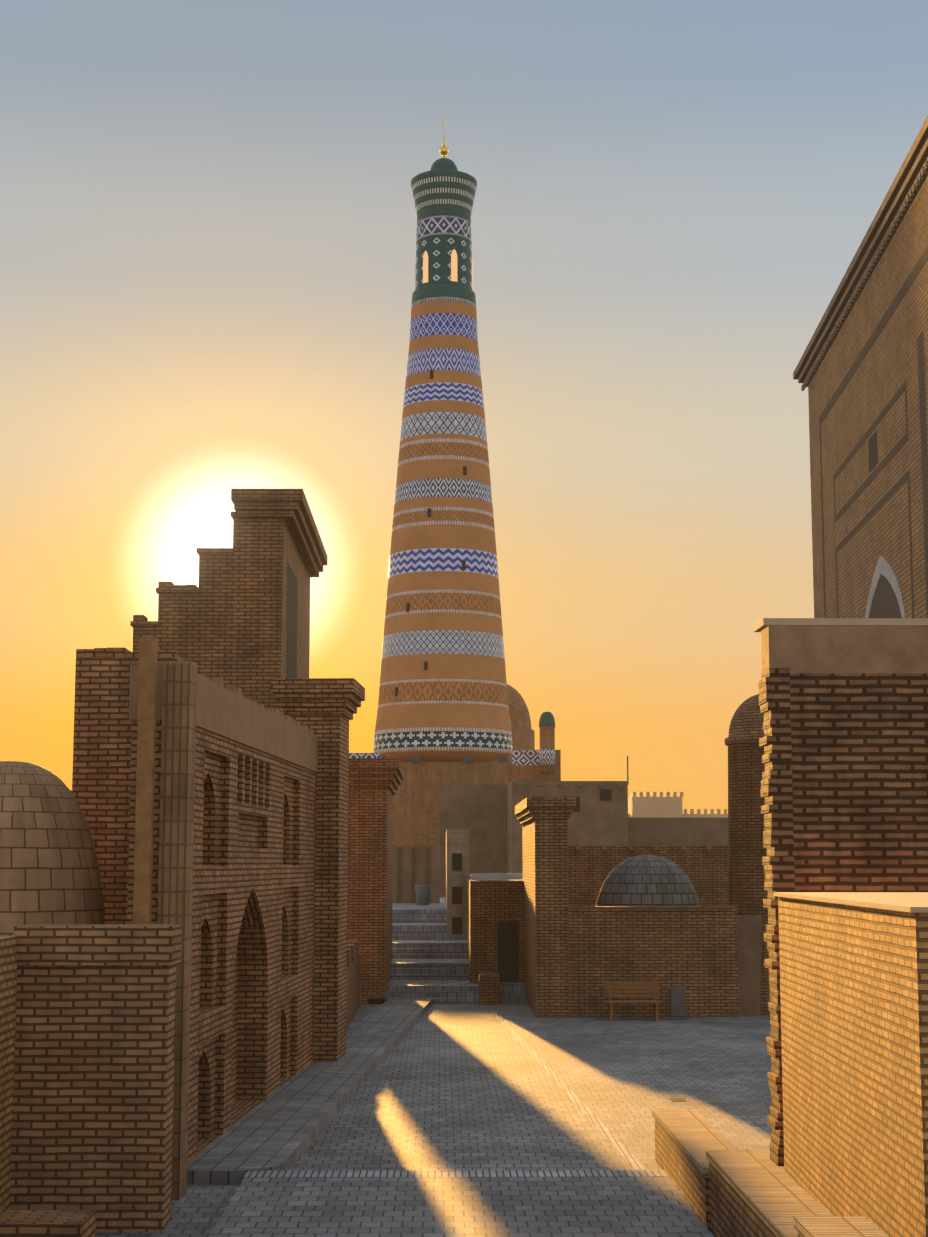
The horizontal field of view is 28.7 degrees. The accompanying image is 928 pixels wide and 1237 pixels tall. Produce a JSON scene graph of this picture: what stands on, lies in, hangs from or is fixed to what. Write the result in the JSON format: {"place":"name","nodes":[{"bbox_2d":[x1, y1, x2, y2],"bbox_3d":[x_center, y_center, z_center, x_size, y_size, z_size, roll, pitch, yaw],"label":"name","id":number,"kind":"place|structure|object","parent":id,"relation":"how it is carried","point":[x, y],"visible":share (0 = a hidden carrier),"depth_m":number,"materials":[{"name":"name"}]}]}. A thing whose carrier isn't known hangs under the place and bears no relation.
{"place":"outdoors","nodes":[
{"label":"outdoors","id":0,"kind":"place"},
{"bbox_2d":[0,761,103,935],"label":"dome","id":1,"kind":"structure","parent":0,"point":[49,870],"depth_m":21.37,"materials":[{"name":"beige brick"}]},
{"bbox_2d":[10,964,175,1231],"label":"wall","id":2,"kind":"structure","parent":0,"point":[92,1119],"depth_m":18.81,"materials":[{"name":"brick"}]},
{"bbox_2d":[14,924,181,964],"bbox_3d":[-3.887,3.468,19.278,1.660,0.400,0.645,0,-8,-1],"label":"wall cap","id":3,"kind":"object","parent":2,"relation":"on","point":[98,944],"visible":0.93,"depth_m":18.96,"materials":[{"name":"brown brick"}]},
{"bbox_2d":[72,658,179,923],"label":"wall","id":4,"kind":"structure","parent":0,"point":[101,776],"depth_m":24.63,"materials":[{"name":"brick"}]},
{"bbox_2d":[76,647,182,660],"bbox_3d":[-4.639,0.515,25.193,1.367,0.142,0.695,0,-8,-1],"label":"wall coping","id":5,"kind":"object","parent":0,"point":[107,652],"depth_m":24.85,"materials":[{"name":"brown brick"}]},
{"bbox_2d":[157,664,196,1199],"bbox_3d":[-3.352,3.569,20.996,0.320,6.060,0.420,0,-8,3],"label":"corner pilaster","id":6,"kind":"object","parent":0,"point":[177,800],"depth_m":20.94,"materials":[{"name":"brown brick"}]},
{"bbox_2d":[187,997,433,1184],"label":"sidewalk","id":7,"kind":"structure","parent":0,"point":[282,1128],"depth_m":27.04,"materials":[{"name":"grey stone"}]},
{"bbox_2d":[271,678,364,1060],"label":"brick pillar","id":8,"kind":"structure","parent":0,"point":[325,709],"depth_m":33.90,"materials":[{"name":"brown brick"}]},
{"bbox_2d":[349,753,379,757],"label":"madrasah portal tiles","id":9,"kind":"object","parent":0,"point":[364,755],"visible":0.21,"depth_m":107.52,"materials":[{"name":"tile"}]},
{"bbox_2d":[392,845,439,902],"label":"wall","id":10,"kind":"structure","parent":0,"point":[417,865],"depth_m":72.93,"materials":[{"name":"paint"}]},
{"bbox_2d":[96,1002,783,1236],"bbox_3d":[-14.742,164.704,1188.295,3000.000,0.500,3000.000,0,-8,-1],"label":"ground","id":11,"kind":"structure","parent":0,"point":[459,1087],"depth_m":29.58,"materials":[{"name":"grey stone"}]},
{"bbox_2d":[0,936,17,1209],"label":"return wall","id":12,"kind":"structure","parent":11,"relation":"on","point":[8,969],"depth_m":18.48,"materials":[{"name":"brown brick"}]},
{"bbox_2d":[0,1210,96,1236],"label":"brick ledge","id":13,"kind":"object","parent":11,"relation":"on","point":[47,1223],"depth_m":16.21,"materials":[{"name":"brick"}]},
{"bbox_2d":[133,516,309,714],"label":"stepped brick wall","id":14,"kind":"structure","parent":11,"relation":"on","point":[227,623],"depth_m":38.05,"materials":[{"name":"brown brick"}]},
{"bbox_2d":[130,511,236,626],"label":"peshtak step caps","id":15,"kind":"object","parent":14,"relation":"on","point":[140,620],"visible":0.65,"depth_m":38.05,"materials":[{"name":"brown brick"}]},
{"bbox_2d":[231,489,327,576],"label":"cornice","id":16,"kind":"structure","parent":14,"relation":"on","point":[291,507],"depth_m":38.22,"materials":[{"name":"brown brick"}]},
{"bbox_2d":[286,563,297,677],"bbox_3d":[-4.003,2.054,40.380,0.304,6.256,2.800,0,-8,-1],"label":"recessed niche","id":17,"kind":"object","parent":14,"relation":"attached to","point":[292,610],"visible":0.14,"depth_m":40.43,"materials":[{"name":"brown brick"}]},
{"bbox_2d":[127,720,315,1162],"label":"facade","id":18,"kind":"structure","parent":11,"relation":"on","point":[251,1009],"depth_m":27.23,"materials":[{"name":"brick"}]},
{"bbox_2d":[129,661,317,771],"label":"parapet","id":19,"kind":"structure","parent":18,"relation":"on","point":[232,713],"depth_m":25.80,"materials":[{"name":"beige paint"}]},
{"bbox_2d":[346,940,359,1028],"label":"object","id":20,"kind":"object","parent":11,"relation":"on","point":[353,980],"visible":0.21,"depth_m":44.62,"materials":[{"name":"brown brick"}]},
{"bbox_2d":[348,758,403,1003],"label":"pillar","id":21,"kind":"structure","parent":11,"relation":"on","point":[374,783],"depth_m":49.29,"materials":[{"name":"brown brick"}]},
{"bbox_2d":[347,794,348,939],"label":"brick pillar","id":22,"kind":"structure","parent":21,"relation":"attached to","point":[348,858],"depth_m":49.63,"materials":[{"name":"brown brick"}]},
{"bbox_2d":[392,897,445,903],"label":"platform","id":23,"kind":"structure","parent":11,"relation":"on","point":[442,900],"depth_m":72.16,"materials":[{"name":"grey stone"}]},
{"bbox_2d":[440,784,508,896],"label":"house","id":24,"kind":"structure","parent":23,"relation":"on","point":[479,811],"depth_m":87.22,"materials":[{"name":"paint"}]},
{"bbox_2d":[368,904,478,1003],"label":"stairs","id":25,"kind":"structure","parent":11,"relation":"on","point":[429,957],"depth_m":54.92,"materials":[{"name":"stone"}]},
{"bbox_2d":[415,885,430,904],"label":"trash bin","id":26,"kind":"object","parent":25,"relation":"on","point":[422,894],"visible":1,"depth_m":69.20,"materials":[{"name":"metal"}]},
{"bbox_2d":[393,762,515,846],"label":"minaret podium","id":27,"kind":"object","parent":11,"relation":"on","point":[416,809],"visible":0.31,"depth_m":118.55,"materials":[{"name":"brick"}]},
{"bbox_2d":[373,301,512,762],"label":"minaret shaft","id":28,"kind":"object","parent":27,"relation":"on","point":[450,704],"visible":0.94,"depth_m":122.30,"materials":[{"name":"orange brick"}]},
{"bbox_2d":[395,370,466,695],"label":"small windows","id":29,"kind":"structure","parent":28,"relation":"in","point":[463,563],"depth_m":121.69,"materials":[{"name":"black"}]},
{"bbox_2d":[411,158,476,308],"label":"minaret lantern","id":30,"kind":"object","parent":28,"relation":"on","point":[443,190],"visible":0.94,"depth_m":126.83,"materials":[{"name":"tile"}]},
{"bbox_2d":[439,135,448,157],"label":"finial","id":31,"kind":"object","parent":30,"relation":"on","point":[443,150],"visible":1,"depth_m":129.20,"materials":[{"name":"gold metal"}]},
{"bbox_2d":[415,249,472,288],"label":"arched windows","id":32,"kind":"structure","parent":30,"relation":"in","point":[453,266],"depth_m":126.44,"materials":[{"name":"glass"}]},
{"bbox_2d":[382,756,506,761],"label":"minaret floodlights","id":33,"kind":"object","parent":27,"relation":"on","point":[466,758],"visible":0.79,"depth_m":118.34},
{"bbox_2d":[446,829,468,934],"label":"cream house","id":34,"kind":"structure","parent":11,"relation":"on","point":[457,840],"depth_m":59.15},
{"bbox_2d":[452,853,461,933],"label":"house windows","id":35,"kind":"structure","parent":34,"relation":"in","point":[456,894],"depth_m":59.02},
{"bbox_2d":[206,1177,713,1236],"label":"pavement","id":36,"kind":"structure","parent":11,"relation":"on","point":[464,1207],"depth_m":19.10,"materials":[{"name":"grey stone"}]},
{"bbox_2d":[244,1170,669,1177],"bbox_3d":[-0.081,6.530,21.232,4.950,0.054,0.452,0,-8,-1],"label":"nosing","id":37,"kind":"object","parent":36,"relation":"on","point":[475,1173],"visible":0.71,"depth_m":21.23,"materials":[{"name":"grey stone"}]},
{"bbox_2d":[478,970,499,1004],"bbox_3d":[0.583,10.228,57.054,0.550,2.525,16.720,0,-8,-1],"label":"stair cheek","id":38,"kind":"object","parent":11,"relation":"on","point":[489,986],"visible":0.38,"depth_m":48.66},
{"bbox_2d":[463,982,525,1001],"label":"house steps","id":39,"kind":"structure","parent":11,"relation":"on","point":[512,991],"depth_m":50.09,"materials":[{"name":"grey stone"}]},
{"bbox_2d":[468,879,523,981],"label":"house","id":40,"kind":"structure","parent":11,"relation":"on","point":[492,903],"depth_m":51.09,"materials":[{"name":"brown brick"}]},
{"bbox_2d":[471,873,522,878],"bbox_3d":[1.102,7.965,55.994,1.793,0.185,0.400,0,-8,-1],"label":"house roofing","id":41,"kind":"object","parent":40,"relation":"attached to","point":[496,875],"visible":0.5,"depth_m":55.80,"materials":[{"name":"grey concrete"}]},
{"bbox_2d":[498,921,517,981],"bbox_3d":[1.236,9.371,50.947,0.581,1.686,0.030,0,-8,-1],"label":"house door","id":42,"kind":"structure","parent":40,"relation":"in","point":[508,951],"depth_m":50.94,"materials":[{"name":"brown wood"}]},
{"bbox_2d":[515,797,575,1017],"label":"pillar","id":43,"kind":"structure","parent":11,"relation":"on","point":[543,821],"depth_m":45.04,"materials":[{"name":"brown brick"}]},
{"bbox_2d":[539,712,554,780],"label":"small turret","id":44,"kind":"object","parent":11,"relation":"on","point":[547,746],"visible":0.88,"depth_m":139.31,"materials":[{"name":"brick"}]},
{"bbox_2d":[507,781,627,872],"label":"house","id":45,"kind":"structure","parent":11,"relation":"on","point":[595,820],"depth_m":81.41,"materials":[{"name":"paint"}]},
{"bbox_2d":[600,789,611,799],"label":"house window","id":46,"kind":"structure","parent":45,"relation":"in","point":[605,794],"depth_m":81.45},
{"bbox_2d":[627,756,628,784],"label":"antenna pole","id":47,"kind":"object","parent":45,"relation":"on","point":[627,771],"visible":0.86,"depth_m":82.64,"materials":[{"name":"metal"}]},
{"bbox_2d":[491,1011,646,1169],"bbox_3d":[1.492,8.383,34.018,0.140,0.001,25.278,0,-8,-3],"label":"path border","id":48,"kind":"object","parent":11,"relation":"on","point":[626,1154],"visible":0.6,"depth_m":28.45,"materials":[{"name":"grey stone"}]},
{"bbox_2d":[568,906,738,1016],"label":"wall","id":49,"kind":"structure","parent":11,"relation":"on","point":[694,949],"depth_m":44.98,"materials":[{"name":"brown brick"}]},
{"bbox_2d":[596,855,699,905],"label":"dome","id":50,"kind":"structure","parent":49,"relation":"on","point":[646,880],"depth_m":47.85,"materials":[{"name":"grey brick"}]},
{"bbox_2d":[668,984,685,1018],"bbox_3d":[5.187,9.322,44.105,0.400,0.850,0.300,0,-8,-1],"label":"trash bin","id":51,"kind":"object","parent":11,"relation":"on","point":[677,1005],"depth_m":43.97,"materials":[{"name":"grey metal"}]},
{"bbox_2d":[628,817,727,844],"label":"house","id":52,"kind":"structure","parent":11,"relation":"on","point":[677,831],"depth_m":89.28,"materials":[{"name":"paint"}]},
{"bbox_2d":[628,792,727,817],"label":"fortress","id":53,"kind":"structure","parent":11,"relation":"on","point":[651,804],"depth_m":294.83,"materials":[{"name":"beige brick"}]},
{"bbox_2d":[655,1120,802,1236],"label":"cheek wall","id":54,"kind":"structure","parent":11,"relation":"on","point":[720,1205],"depth_m":18.52,"materials":[{"name":"brick"}]},
{"bbox_2d":[652,1109,888,1236],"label":"stone ledge","id":55,"kind":"object","parent":54,"relation":"on","point":[780,1202],"visible":1,"depth_m":16.82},
{"bbox_2d":[725,694,769,1014],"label":"tower","id":56,"kind":"structure","parent":11,"relation":"on","point":[747,892],"depth_m":46.35,"materials":[{"name":"brown brick"}]},
{"bbox_2d":[737,915,761,1014],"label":"door","id":57,"kind":"structure","parent":11,"relation":"on","point":[749,947],"depth_m":45.58,"materials":[{"name":"paint"}]},
{"bbox_2d":[761,626,927,1157],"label":"wall","id":58,"kind":"structure","parent":11,"relation":"on","point":[857,765],"depth_m":23.38,"materials":[{"name":"brown brick"}]},
{"bbox_2d":[758,668,794,1165],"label":"wall edge bricks","id":59,"kind":"object","parent":58,"relation":"attached to","point":[774,693],"visible":0.62,"depth_m":23.28,"materials":[{"name":"brown brick"}]},
{"bbox_2d":[754,618,927,631],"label":"wall coping","id":60,"kind":"object","parent":58,"relation":"on","point":[761,624],"visible":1,"depth_m":23.52,"materials":[{"name":"beige concrete"}]},
{"bbox_2d":[808,176,927,617],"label":"building","id":61,"kind":"structure","parent":11,"relation":"on","point":[886,369],"depth_m":34.30,"materials":[{"name":"brick"}]},
{"bbox_2d":[793,116,927,390],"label":"cornice","id":62,"kind":"structure","parent":61,"relation":"attached to","point":[907,184],"depth_m":33.74,"materials":[{"name":"brown brick"}]},
{"bbox_2d":[868,430,877,472],"bbox_3d":[7.819,-3.176,34.510,0.066,0.650,0.850,0,-8,2],"label":"window","id":63,"kind":"structure","parent":61,"relation":"in","point":[873,453],"depth_m":34.45,"materials":[{"name":"brown wood"}]},
{"bbox_2d":[819,246,927,617],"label":"building frames","id":64,"kind":"structure","parent":61,"relation":"attached to","point":[908,283],"depth_m":32.61,"materials":[{"name":"brown brick"}]},
{"bbox_2d":[865,555,904,617],"bbox_3d":[7.753,0.725,33.505,0.001,3.850,4.400,0,-8,2],"label":"arch frame","id":65,"kind":"object","parent":61,"relation":"attached to","point":[883,568],"visible":0.62,"depth_m":33.34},
{"bbox_2d":[869,574,901,617],"bbox_3d":[7.765,0.898,33.481,0.001,3.500,3.900,0,-8,2],"label":"arch window","id":66,"kind":"structure","parent":61,"relation":"in","point":[885,604],"depth_m":33.42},
{"bbox_2d":[0,0,927,813],"label":"sky","id":67,"kind":"structure","parent":0,"point":[208,215],"materials":[{"name":"orange"}]},
{"bbox_2d":[509,750,560,780],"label":"wall panels","id":68,"kind":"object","parent":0,"point":[527,772],"depth_m":140.50,"materials":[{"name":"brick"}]},
{"bbox_2d":[488,684,534,763],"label":"dome","id":69,"kind":"structure","parent":68,"relation":"on","point":[523,735],"depth_m":151.46,"materials":[{"name":"brick"}]},
{"bbox_2d":[512,750,538,764],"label":"madrasah wall tiles","id":70,"kind":"object","parent":68,"relation":"attached to","point":[525,757],"visible":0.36,"depth_m":140.58,"materials":[{"name":"tile"}]},
{"bbox_2d":[573,797,579,811],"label":"house openings","id":71,"kind":"object","parent":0,"point":[577,809],"visible":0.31,"depth_m":81.37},
{"bbox_2d":[605,980,660,1020],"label":"bench","id":72,"kind":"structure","parent":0,"point":[654,995],"depth_m":44.19,"materials":[{"name":"brown wood"}]},
{"bbox_2d":[568,845,728,905],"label":"wall","id":73,"kind":"structure","parent":0,"point":[702,867],"depth_m":55.30,"materials":[{"name":"brown brick"}]},
{"bbox_2d":[518,783,711,849],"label":"beam ends","id":74,"kind":"object","parent":73,"relation":"on","point":[631,847],"visible":0.92,"depth_m":55.15,"materials":[{"name":"brown wood"}]},
{"bbox_2d":[669,1098,686,1101],"bbox_3d":[3.424,7.707,29.012,0.234,0.006,0.400,0,-8,-1],"label":"stone","id":75,"kind":"object","parent":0,"point":[677,1099],"visible":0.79,"depth_m":28.98,"materials":[{"name":"stone"}]},
{"bbox_2d":[778,897,927,1236],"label":"wall","id":76,"kind":"structure","parent":0,"point":[854,1004],"depth_m":17.49,"materials":[{"name":"brick"}]},
{"bbox_2d":[773,892,927,912],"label":"wall coping","id":77,"kind":"object","parent":76,"relation":"on","point":[913,902],"depth_m":18.55,"materials":[{"name":"beige stone"}]},
{"bbox_3d":[-7.860,5.278,21.655,8.300,2.850,4.750,0,-8,-1],"label":"roof block","id":78,"kind":"object","parent":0,"visible":0},
{"bbox_2d":[133,637,157,923],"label":"pillar","id":79,"kind":"structure","parent":78,"relation":"on","point":[145,787],"depth_m":20.80,"materials":[{"name":"brown concrete"}]}
]}

